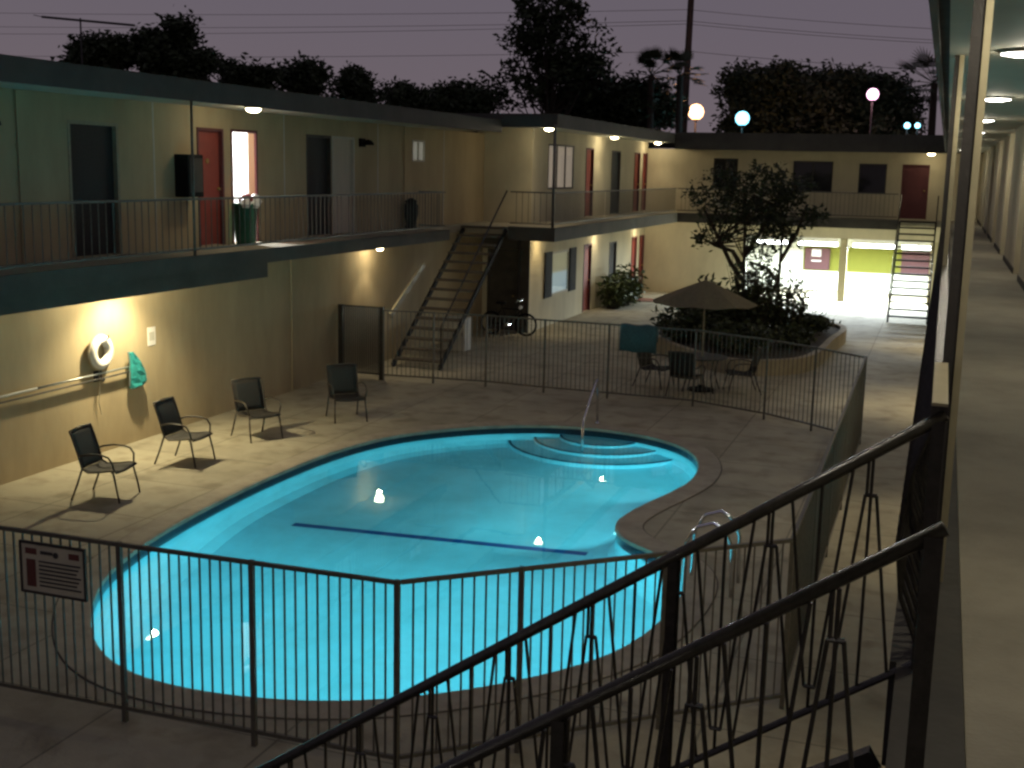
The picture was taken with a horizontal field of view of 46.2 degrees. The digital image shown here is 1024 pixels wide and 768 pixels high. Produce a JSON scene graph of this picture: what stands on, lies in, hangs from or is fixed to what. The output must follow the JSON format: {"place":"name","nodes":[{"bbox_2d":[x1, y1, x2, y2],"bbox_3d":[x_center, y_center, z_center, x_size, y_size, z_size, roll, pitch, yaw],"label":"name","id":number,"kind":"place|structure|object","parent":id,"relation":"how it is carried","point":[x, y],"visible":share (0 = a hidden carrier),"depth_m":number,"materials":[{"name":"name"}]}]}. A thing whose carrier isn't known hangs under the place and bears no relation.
{"place":"outdoors","nodes":[
{"label":"outdoors","id":0,"kind":"place"},
{"bbox_2d":[50,29,140,70],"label":"background tree","id":1,"kind":"object","parent":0,"point":[116,51],"visible":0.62,"depth_m":41.53,"materials":[{"name":"green plant"}]},
{"bbox_2d":[127,5,225,81],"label":"background tree","id":2,"kind":"object","parent":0,"point":[169,49],"visible":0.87,"depth_m":41.65,"materials":[{"name":"green plant"}]},
{"bbox_2d":[213,52,286,90],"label":"background tree","id":3,"kind":"object","parent":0,"point":[235,72],"visible":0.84,"depth_m":44.24,"materials":[{"name":"green plant"}]},
{"bbox_2d":[0,54,501,484],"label":"apartment building","id":4,"kind":"structure","parent":0,"point":[104,229],"depth_m":20.13,"materials":[{"name":"beige paint"}]},
{"bbox_2d":[34,15,137,64],"bbox_3d":[-9.931,-7.571,28.175,2.605,2.126,0.800,5,11,19],"label":"tv antenna","id":5,"kind":"object","parent":4,"relation":"on","point":[80,20],"visible":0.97,"depth_m":28.06,"materials":[{"name":"metal"}]},
{"bbox_2d":[67,120,120,257],"bbox_3d":[-6.340,-2.943,18.126,0.135,2.000,1.140,5,11,19],"label":"door","id":6,"kind":"structure","parent":4,"relation":"in","point":[93,147],"depth_m":18.17,"materials":[{"name":"paint"}]},
{"bbox_2d":[93,370,105,381],"bbox_3d":[-6.318,-0.114,18.463,0.163,0.166,0.160,5,11,19],"label":"pole hook","id":7,"kind":"object","parent":4,"relation":"attached to","point":[97,376],"visible":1,"depth_m":18.45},
{"bbox_2d":[0,371,128,403],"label":"shepherd pole","id":8,"kind":"object","parent":7,"relation":"attached to","point":[62,387],"visible":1,"depth_m":17.62,"materials":[{"name":"metal"}]},
{"bbox_2d":[127,351,146,388],"bbox_3d":[-6.008,-0.248,19.239,0.176,0.606,0.436,5,11,19],"label":"skimmer net","id":9,"kind":"object","parent":8,"relation":"hanging from","point":[137,375],"visible":1,"depth_m":19.12,"materials":[{"name":"teal fabric"}]},
{"bbox_2d":[0,366,129,398],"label":"pool pole","id":10,"kind":"object","parent":7,"relation":"attached to","point":[35,388],"visible":1,"depth_m":17.50,"materials":[{"name":"metal"}]},
{"bbox_2d":[88,333,113,413],"bbox_3d":[-6.301,-0.147,18.451,0.201,1.267,0.572,5,11,19],"label":"life ring","id":11,"kind":"object","parent":7,"relation":"hanging from","point":[95,361],"visible":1,"depth_m":18.34,"materials":[{"name":"white plastic"}]},
{"bbox_2d":[147,326,155,345],"bbox_3d":[-5.913,-0.785,19.688,0.013,0.300,0.200,5,11,19],"label":"wall notice","id":12,"kind":"object","parent":4,"relation":"attached to","point":[151,336],"depth_m":19.67,"materials":[{"name":"paper"}]},
{"bbox_2d":[174,154,203,196],"bbox_3d":[-5.399,-3.488,20.094,0.284,0.700,0.440,5,11,19],"label":"wall box","id":13,"kind":"object","parent":4,"relation":"attached to","point":[183,178],"visible":1,"depth_m":19.92,"materials":[{"name":"black plastic"}]},
{"bbox_2d":[196,127,225,246],"bbox_3d":[-5.304,-3.441,20.973,0.135,2.020,0.800,5,11,19],"label":"door","id":14,"kind":"structure","parent":4,"relation":"in","point":[210,141],"depth_m":21.08,"materials":[{"name":"red paint"}]},
{"bbox_2d":[232,193,261,244],"bbox_3d":[-4.748,-2.956,21.521,0.520,0.917,0.514,5,11,19],"label":"trash bin","id":15,"kind":"object","parent":4,"relation":"on","point":[247,219],"visible":0.75,"depth_m":21.38,"materials":[{"name":"green plastic"}]},
{"bbox_2d":[245,107,261,112],"bbox_3d":[-4.362,-4.626,20.244,0.281,0.090,0.277,5,11,19],"label":"ceiling lamp","id":16,"kind":"object","parent":4,"relation":"attached to","point":[252,109],"visible":0.94,"depth_m":20.15,"materials":[{"name":"glass"}]},
{"bbox_2d":[306,134,331,236],"bbox_3d":[-4.000,-4.061,24.563,0.135,2.030,1.020,5,11,19],"label":"door","id":17,"kind":"structure","parent":4,"relation":"in","point":[318,147],"depth_m":24.65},
{"bbox_2d":[332,136,354,233],"bbox_3d":[-3.639,-4.231,25.556,0.135,2.030,1.000,5,11,19],"label":"door","id":18,"kind":"structure","parent":4,"relation":"in","point":[343,148],"depth_m":25.65,"materials":[{"name":"white paint"}]},
{"bbox_2d":[359,138,373,146],"bbox_3d":[-3.145,-5.249,26.107,0.299,0.180,0.260,5,11,19],"label":"wall lamp","id":19,"kind":"object","parent":4,"relation":"attached to","point":[363,142],"visible":1,"depth_m":26.04,"materials":[{"name":"black plastic"}]},
{"bbox_2d":[405,198,417,228],"bbox_3d":[-2.391,-4.040,28.411,0.340,0.720,0.340,5,11,19],"label":"ash urn","id":20,"kind":"object","parent":4,"relation":"on","point":[411,213],"visible":0.63,"depth_m":28.29,"materials":[{"name":"black plastic"}]},
{"bbox_2d":[412,140,424,161],"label":"window","id":21,"kind":"structure","parent":4,"relation":"in","point":[418,146],"depth_m":29.02,"materials":[{"name":"white glass"}]},
{"bbox_2d":[276,50,336,96],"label":"background tree","id":22,"kind":"object","parent":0,"point":[307,75],"visible":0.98,"depth_m":45.58,"materials":[{"name":"green plant"}]},
{"bbox_2d":[328,60,385,103],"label":"background tree","id":23,"kind":"object","parent":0,"point":[355,82],"visible":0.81,"depth_m":48.27,"materials":[{"name":"green plant"}]},
{"bbox_2d":[377,75,458,112],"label":"background tree","id":24,"kind":"object","parent":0,"point":[403,93],"visible":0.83,"depth_m":61.16,"materials":[{"name":"green plant"}]},
{"bbox_2d":[0,291,926,767],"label":"courtyard paving","id":25,"kind":"structure","parent":0,"point":[764,461],"depth_m":16.36,"materials":[{"name":"concrete"}]},
{"bbox_2d":[69,423,140,502],"bbox_3d":[-5.515,1.053,16.244,0.727,0.964,0.636,3,10,9],"label":"patio chair","id":26,"kind":"object","parent":25,"relation":"on","point":[87,447],"visible":1,"depth_m":16.24,"materials":[{"name":"fabric"}]},
{"bbox_2d":[153,396,215,467],"bbox_3d":[-4.974,0.714,18.201,0.727,0.964,0.636,4,11,15],"label":"patio chair","id":27,"kind":"object","parent":25,"relation":"on","point":[168,415],"visible":1,"depth_m":18.22,"materials":[{"name":"fabric"}]},
{"bbox_2d":[0,525,400,767],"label":"pool fence","id":28,"kind":"object","parent":25,"relation":"on","point":[253,730],"visible":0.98,"depth_m":9.40,"materials":[{"name":"metal"}]},
{"bbox_2d":[18,539,87,601],"bbox_3d":[-3.714,1.510,9.713,0.650,0.440,0.022,5,11,19],"label":"warning sign","id":29,"kind":"object","parent":28,"relation":"attached to","point":[53,570],"visible":1,"depth_m":9.71,"materials":[{"name":"grey"}]},
{"bbox_2d":[231,377,282,442],"bbox_3d":[-4.252,0.416,19.948,0.636,0.964,0.727,-7,13,-40],"label":"patio chair","id":30,"kind":"object","parent":25,"relation":"on","point":[248,393],"visible":1,"depth_m":20.06,"materials":[{"name":"fabric"}]},
{"bbox_2d":[325,363,367,423],"bbox_3d":[-2.977,0.158,21.547,0.636,0.964,0.727,-3,11,-22],"label":"patio chair","id":31,"kind":"object","parent":25,"relation":"on","point":[342,379],"visible":1,"depth_m":21.71,"materials":[{"name":"fabric"}]},
{"bbox_2d":[338,304,384,379],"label":"pool gate","id":32,"kind":"structure","parent":25,"relation":"on","point":[377,340],"depth_m":25.64,"materials":[{"name":"metal"}]},
{"bbox_2d":[51,421,721,719],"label":"swimming pool","id":33,"kind":"structure","parent":25,"relation":"in","point":[633,535],"depth_m":13.90,"materials":[{"name":"concrete"}]},
{"bbox_2d":[91,432,697,699],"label":"water","id":34,"kind":"structure","parent":33,"relation":"in","point":[442,505],"depth_m":14.41,"materials":[{"name":"liquid"}]},
{"bbox_2d":[680,509,741,597],"bbox_3d":[2.173,2.131,13.262,0.621,1.422,0.544,5,11,19],"label":"pool grab rail","id":35,"kind":"object","parent":33,"relation":"attached to","point":[693,533],"visible":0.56,"depth_m":13.11,"materials":[{"name":"silver metal"}]},
{"bbox_2d":[389,190,507,369],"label":"staircase","id":36,"kind":"structure","parent":25,"relation":"on","point":[433,288],"depth_m":28.57,"materials":[{"name":"metal"}]},
{"bbox_2d":[443,316,470,351],"bbox_3d":[-1.373,-1.257,29.903,0.580,0.820,0.430,5,11,19],"label":"utility box","id":37,"kind":"object","parent":25,"relation":"on","point":[466,339],"visible":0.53,"depth_m":29.74,"materials":[{"name":"white paint"}]},
{"bbox_2d":[444,321,463,349],"bbox_3d":[-1.438,-1.226,29.724,0.520,0.740,0.014,5,11,19],"label":"door","id":38,"kind":"structure","parent":37,"relation":"in","point":[447,324],"depth_m":29.72,"materials":[{"name":"paint"}]},
{"bbox_2d":[482,299,536,335],"bbox_3d":[-0.089,-1.830,32.803,1.644,1.005,0.573,5,11,19],"label":"bicycle","id":39,"kind":"object","parent":25,"relation":"on","point":[509,323],"visible":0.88,"depth_m":32.76,"materials":[{"name":"black metal"}]},
{"bbox_2d":[581,379,599,448],"bbox_3d":[1.381,0.631,20.922,0.099,1.333,1.654,3,10,12],"label":"pool handrail","id":40,"kind":"object","parent":25,"relation":"on","point":[596,384],"visible":0.91,"depth_m":20.87,"materials":[{"name":"silver metal"}]},
{"bbox_2d":[400,537,793,759],"bbox_3d":[0.761,2.106,9.545,3.415,1.520,0.054,-3,11,-21],"label":"pool fence","id":41,"kind":"object","parent":25,"relation":"on","point":[520,570],"visible":0.69,"depth_m":9.40,"materials":[{"name":"metal"}]},
{"bbox_2d":[596,269,636,308],"bbox_3d":[3.388,-3.126,39.850,1.364,1.386,1.305,-7,13,-40],"label":"shrub","id":42,"kind":"object","parent":25,"relation":"on","point":[615,294],"visible":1,"depth_m":39.66,"materials":[{"name":"green plant"}]},
{"bbox_2d":[383,309,863,430],"bbox_3d":[1.942,-0.374,23.519,10.125,1.520,1.406,7,12,30],"label":"pool fence","id":43,"kind":"object","parent":25,"relation":"on","point":[543,387],"visible":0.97,"depth_m":23.88,"materials":[{"name":"metal"}]},
{"bbox_2d":[619,323,657,353],"bbox_3d":[2.502,-0.905,23.674,0.742,0.559,0.214,5,11,19],"label":"towel","id":44,"kind":"object","parent":43,"relation":"hanging from","point":[633,338],"visible":1,"depth_m":23.61,"materials":[{"name":"teal fabric"}]},
{"bbox_2d":[604,263,647,305],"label":"shrub","id":45,"kind":"object","parent":25,"relation":"on","point":[634,286],"visible":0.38,"depth_m":40.57,"materials":[{"name":"green plant"}]},
{"bbox_2d":[615,270,649,303],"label":"shrub","id":46,"kind":"object","parent":25,"relation":"on","point":[638,295],"visible":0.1,"depth_m":41.73,"materials":[{"name":"green plant"}]},
{"bbox_2d":[632,352,673,389],"bbox_3d":[3.017,-0.421,25.510,0.727,0.964,0.636,8,12,34],"label":"patio chair","id":47,"kind":"object","parent":25,"relation":"on","point":[649,361],"visible":0.63,"depth_m":25.54,"materials":[{"name":"brown metal"}]},
{"bbox_2d":[665,351,705,395],"bbox_3d":[3.558,-0.234,24.531,0.636,0.964,0.727,7,12,29],"label":"patio chair","id":48,"kind":"object","parent":25,"relation":"on","point":[680,363],"visible":0.73,"depth_m":24.30,"materials":[{"name":"fabric"}]},
{"bbox_2d":[682,352,727,393],"bbox_3d":[3.972,-0.226,25.190,1.080,0.735,1.080,5,11,19],"label":"patio table","id":49,"kind":"object","parent":25,"relation":"on","point":[707,357],"visible":0.55,"depth_m":25.04,"materials":[{"name":"brown metal"}]},
{"bbox_2d":[653,276,757,392],"bbox_3d":[3.991,-1.054,25.042,2.109,2.410,2.109,1,10,-3],"label":"patio umbrella","id":50,"kind":"object","parent":25,"relation":"on","point":[704,294],"visible":0.94,"depth_m":24.42,"materials":[{"name":"brown fabric"}]},
{"bbox_2d":[723,347,763,394],"bbox_3d":[4.827,-0.296,25.037,0.727,0.964,0.636,1,10,-1],"label":"patio chair","id":51,"kind":"object","parent":25,"relation":"on","point":[754,361],"visible":0.74,"depth_m":25.03,"materials":[{"name":"brown metal"}]},
{"bbox_2d":[657,318,846,375],"bbox_3d":[6.082,-1.155,31.660,4.940,0.362,9.178,5,11,19],"label":"planter","id":52,"kind":"object","parent":25,"relation":"on","point":[833,338],"visible":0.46,"depth_m":28.65,"materials":[{"name":"concrete"}]},
{"bbox_2d":[647,305,727,342],"bbox_3d":[4.481,-1.617,30.288,1.934,1.263,1.959,-6,13,-37],"label":"shrub","id":53,"kind":"object","parent":52,"relation":"in","point":[687,320],"visible":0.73,"depth_m":29.98,"materials":[{"name":"green plant"}]},
{"bbox_2d":[668,273,748,337],"bbox_3d":[5.159,-2.022,31.281,2.399,1.771,2.246,-4,12,-28],"label":"shrub","id":54,"kind":"object","parent":52,"relation":"in","point":[729,314],"visible":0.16,"depth_m":30.94,"materials":[{"name":"green plant"}]},
{"bbox_2d":[695,317,785,355],"bbox_3d":[5.493,-1.133,28.961,2.169,0.898,2.277,5,11,19],"label":"shrub","id":55,"kind":"object","parent":52,"relation":"in","point":[751,330],"visible":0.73,"depth_m":28.54,"materials":[{"name":"green plant"}]},
{"bbox_2d":[725,236,782,329],"bbox_3d":[6.148,-2.509,30.895,1.659,2.709,1.602,5,11,19],"label":"shrub","id":56,"kind":"object","parent":52,"relation":"on","point":[759,297],"visible":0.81,"depth_m":30.67,"materials":[{"name":"green plant"}]},
{"bbox_2d":[681,159,830,325],"bbox_3d":[6.535,-3.774,32.591,4.038,4.611,2.415,5,11,19],"label":"courtyard tree","id":57,"kind":"object","parent":52,"relation":"on","point":[785,196],"visible":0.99,"depth_m":32.23,"materials":[{"name":"green plant"}]},
{"bbox_2d":[764,259,817,336],"bbox_3d":[7.181,-2.235,31.285,1.547,2.078,1.415,5,11,19],"label":"shrub","id":58,"kind":"object","parent":52,"relation":"on","point":[782,317],"visible":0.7,"depth_m":31.21,"materials":[{"name":"green plant"}]},
{"bbox_2d":[774,318,820,348],"bbox_3d":[6.977,-1.210,29.550,1.209,0.846,1.314,5,11,19],"label":"shrub","id":59,"kind":"object","parent":52,"relation":"in","point":[791,334],"visible":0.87,"depth_m":29.40,"materials":[{"name":"green plant"}]},
{"bbox_2d":[788,311,840,332],"bbox_3d":[8.182,-1.668,32.822,1.352,0.730,1.377,-2,11,-18],"label":"shrub","id":60,"kind":"object","parent":52,"relation":"in","point":[820,322],"visible":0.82,"depth_m":32.61,"materials":[{"name":"green plant"}]},
{"bbox_2d":[637,132,982,305],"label":"apartment building","id":61,"kind":"structure","parent":25,"relation":"on","point":[866,181],"depth_m":43.34,"materials":[{"name":"paint"}]},
{"bbox_2d":[713,158,737,186],"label":"window","id":62,"kind":"structure","parent":61,"relation":"in","point":[722,162],"depth_m":44.27,"materials":[{"name":"black glass"}]},
{"bbox_2d":[753,235,787,243],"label":"fluorescent light","id":63,"kind":"object","parent":61,"relation":"attached to","point":[768,241],"visible":0.2,"depth_m":44.79,"materials":[{"name":"white plastic"}]},
{"bbox_2d":[793,161,833,191],"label":"window","id":64,"kind":"structure","parent":61,"relation":"in","point":[822,172],"depth_m":43.25,"materials":[{"name":"black glass"}]},
{"bbox_2d":[804,248,830,269],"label":"sign","id":65,"kind":"object","parent":61,"relation":"attached to","point":[817,258],"visible":1,"depth_m":47.69,"materials":[{"name":"pink plastic"}]},
{"bbox_2d":[798,237,838,245],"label":"fluorescent light","id":66,"kind":"object","parent":61,"relation":"attached to","point":[828,240],"visible":0.78,"depth_m":44.22,"materials":[{"name":"white plastic"}]},
{"bbox_2d":[858,164,886,192],"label":"window","id":67,"kind":"structure","parent":61,"relation":"in","point":[872,177],"depth_m":42.63,"materials":[{"name":"black glass"}]},
{"bbox_2d":[852,239,894,248],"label":"fluorescent light","id":68,"kind":"object","parent":61,"relation":"attached to","point":[878,242],"visible":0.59,"depth_m":43.60,"materials":[{"name":"white plastic"}]},
{"bbox_2d":[899,164,929,219],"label":"door","id":69,"kind":"structure","parent":61,"relation":"in","point":[915,178],"depth_m":42.24,"materials":[{"name":"red paint"}]},
{"bbox_2d":[901,251,929,273],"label":"wall panel","id":70,"kind":"structure","parent":61,"relation":"attached to","point":[915,264],"depth_m":46.53,"materials":[{"name":"paint"}]},
{"bbox_2d":[901,241,930,249],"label":"fluorescent light","id":71,"kind":"object","parent":61,"relation":"attached to","point":[915,243],"visible":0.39,"depth_m":43.11,"materials":[{"name":"white plastic"}]},
{"bbox_2d":[787,356,866,682],"bbox_3d":[4.146,1.151,15.286,0.043,1.520,10.939,5,11,19],"label":"pool fence","id":72,"kind":"object","parent":25,"relation":"on","point":[844,442],"visible":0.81,"depth_m":13.69,"materials":[{"name":"metal"}]},
{"bbox_2d":[881,0,1023,767],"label":"apartment building","id":73,"kind":"structure","parent":25,"relation":"on","point":[971,381],"depth_m":4.84,"materials":[{"name":"paint"}]},
{"bbox_2d":[984,118,994,121],"bbox_3d":[7.069,-3.952,17.995,0.324,0.045,0.319,5,11,19],"label":"ceiling lamp","id":74,"kind":"object","parent":73,"relation":"attached to","point":[987,120],"visible":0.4,"depth_m":17.86,"materials":[{"name":"glass"}]},
{"bbox_2d":[986,96,1011,101],"bbox_3d":[5.316,-3.125,13.170,0.324,0.045,0.319,5,11,19],"label":"ceiling lamp","id":75,"kind":"object","parent":73,"relation":"attached to","point":[997,98],"visible":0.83,"depth_m":13.05,"materials":[{"name":"glass"}]},
{"bbox_2d":[999,48,1023,57],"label":"ceiling lamp","id":76,"kind":"object","parent":73,"relation":"attached to","point":[1015,52],"visible":1,"depth_m":8.28,"materials":[{"name":"white paint"}]},
{"bbox_2d":[429,73,509,112],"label":"background tree","id":77,"kind":"object","parent":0,"point":[471,97],"visible":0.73,"depth_m":62.06,"materials":[{"name":"green plant"}]},
{"bbox_2d":[0,0,942,148],"label":"sky","id":78,"kind":"structure","parent":0,"point":[401,51],"materials":[{"name":"purple"}]},
{"bbox_2d":[477,0,622,114],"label":"background tree","id":79,"kind":"object","parent":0,"point":[560,64],"visible":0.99,"depth_m":62.51,"materials":[{"name":"green plant"}]},
{"bbox_2d":[446,113,677,332],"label":"apartment building","id":80,"kind":"structure","parent":0,"point":[571,220],"depth_m":34.45,"materials":[{"name":"paint"}]},
{"bbox_2d":[487,248,517,330],"bbox_3d":[-0.258,-2.645,33.644,0.900,2.280,0.135,5,11,19],"label":"door","id":81,"kind":"structure","parent":80,"relation":"in","point":[502,274],"depth_m":33.64,"materials":[{"name":"black metal"}]},
{"bbox_2d":[552,250,568,294],"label":"window","id":82,"kind":"structure","parent":80,"relation":"in","point":[560,258],"depth_m":36.02,"materials":[{"name":"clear glass"}]},
{"bbox_2d":[547,144,574,188],"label":"window","id":83,"kind":"structure","parent":80,"relation":"in","point":[564,171],"depth_m":35.39,"materials":[{"name":"white glass"}]},
{"bbox_2d":[582,243,591,311],"bbox_3d":[2.361,-3.431,38.687,0.135,2.160,0.880,5,11,19],"label":"door","id":84,"kind":"structure","parent":80,"relation":"in","point":[587,262],"depth_m":38.88,"materials":[{"name":"red paint"}]},
{"bbox_2d":[584,148,593,216],"bbox_3d":[2.393,-6.396,38.059,0.135,2.140,0.880,5,11,19],"label":"door","id":85,"kind":"structure","parent":80,"relation":"in","point":[589,174],"depth_m":38.24,"materials":[{"name":"red paint"}]},
{"bbox_2d":[608,241,616,284],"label":"door","id":86,"kind":"structure","parent":80,"relation":"in","point":[612,245],"depth_m":41.72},
{"bbox_2d":[610,150,620,213],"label":"door","id":87,"kind":"structure","parent":80,"relation":"in","point":[616,155],"depth_m":41.25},
{"bbox_2d":[631,236,636,276],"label":"door","id":88,"kind":"structure","parent":80,"relation":"in","point":[634,239],"depth_m":44.56,"materials":[{"name":"red paint"}]},
{"bbox_2d":[632,152,640,211],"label":"door","id":89,"kind":"structure","parent":80,"relation":"in","point":[637,159],"depth_m":44.04,"materials":[{"name":"red paint"}]},
{"bbox_2d":[638,235,644,283],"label":"door","id":90,"kind":"structure","parent":80,"relation":"in","point":[642,237],"depth_m":45.65,"materials":[{"name":"red paint"}]},
{"bbox_2d":[641,153,647,209],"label":"door","id":91,"kind":"structure","parent":80,"relation":"in","point":[645,155],"depth_m":45.15,"materials":[{"name":"red paint"}]},
{"bbox_2d":[257,410,949,767],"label":"stair railing","id":92,"kind":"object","parent":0,"point":[928,540],"depth_m":3.58,"materials":[{"name":"metal"}]},
{"bbox_2d":[557,63,690,131],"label":"background tree","id":93,"kind":"object","parent":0,"point":[619,103],"visible":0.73,"depth_m":64.73,"materials":[{"name":"green plant"}]},
{"bbox_2d":[638,298,654,301],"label":"door mat","id":94,"kind":"object","parent":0,"point":[646,299],"depth_m":42.76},
{"bbox_2d":[625,45,679,148],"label":"palm tree","id":95,"kind":"object","parent":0,"point":[646,58],"visible":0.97,"depth_m":63.42,"materials":[{"name":"green plant"}]},
{"bbox_2d":[655,47,709,132],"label":"palm tree","id":96,"kind":"object","parent":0,"point":[682,57],"visible":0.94,"depth_m":64.01,"materials":[{"name":"green plant"}]},
{"bbox_2d":[682,0,693,131],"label":"utility pole","id":97,"kind":"object","parent":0,"point":[688,39],"visible":0.38,"depth_m":73.33,"materials":[{"name":"brown wood"}]},
{"bbox_2d":[23,9,931,28],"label":"power line","id":98,"kind":"object","parent":97,"relation":"attached to","point":[439,13],"visible":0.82,"depth_m":82.20,"materials":[{"name":"grey paint"}]},
{"bbox_2d":[41,51,935,70],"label":"power line","id":99,"kind":"object","parent":97,"relation":"attached to","point":[614,52],"visible":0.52,"depth_m":75.16,"materials":[{"name":"grey paint"}]},
{"bbox_2d":[58,21,929,39],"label":"power line","id":100,"kind":"object","parent":97,"relation":"attached to","point":[456,25],"visible":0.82,"depth_m":80.88,"materials":[{"name":"grey paint"}]},
{"bbox_2d":[199,24,925,42],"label":"power line","id":101,"kind":"object","parent":97,"relation":"attached to","point":[600,26],"visible":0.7,"depth_m":74.70,"materials":[{"name":"grey paint"}]},
{"bbox_2d":[688,104,703,131],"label":"street lamp","id":102,"kind":"object","parent":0,"point":[696,113],"visible":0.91,"depth_m":68.62,"materials":[{"name":"white"}]},
{"bbox_2d":[735,111,749,132],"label":"street lamp","id":103,"kind":"object","parent":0,"point":[742,118],"visible":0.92,"depth_m":63.97,"materials":[{"name":"white"}]},
{"bbox_2d":[709,55,848,133],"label":"background tree","id":104,"kind":"object","parent":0,"point":[768,100],"visible":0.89,"depth_m":71.61,"materials":[{"name":"green plant"}]},
{"bbox_2d":[751,287,926,305],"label":"carport floor","id":105,"kind":"structure","parent":0,"point":[853,296],"depth_m":45.39,"materials":[{"name":"concrete"}]},
{"bbox_2d":[800,58,929,134],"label":"background tree","id":106,"kind":"object","parent":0,"point":[893,115],"visible":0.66,"depth_m":70.67,"materials":[{"name":"green plant"}]},
{"bbox_2d":[867,88,878,133],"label":"street lamp","id":107,"kind":"object","parent":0,"point":[872,94],"visible":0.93,"depth_m":67.30,"materials":[{"name":"white"}]},
{"bbox_2d":[904,122,909,134],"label":"street lamp","id":108,"kind":"object","parent":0,"point":[907,125],"visible":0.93,"depth_m":65.14,"materials":[{"name":"white"}]},
{"bbox_2d":[886,195,938,324],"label":"staircase","id":109,"kind":"structure","parent":0,"point":[891,286],"depth_m":38.98,"materials":[{"name":"black metal"}]},
{"bbox_2d":[890,46,939,134],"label":"palm tree","id":110,"kind":"object","parent":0,"point":[933,97],"visible":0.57,"depth_m":57.09,"materials":[{"name":"green plant"}]},
{"bbox_2d":[915,123,919,134],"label":"street lamp","id":111,"kind":"object","parent":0,"point":[917,125],"visible":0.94,"depth_m":65.55,"materials":[{"name":"white"}]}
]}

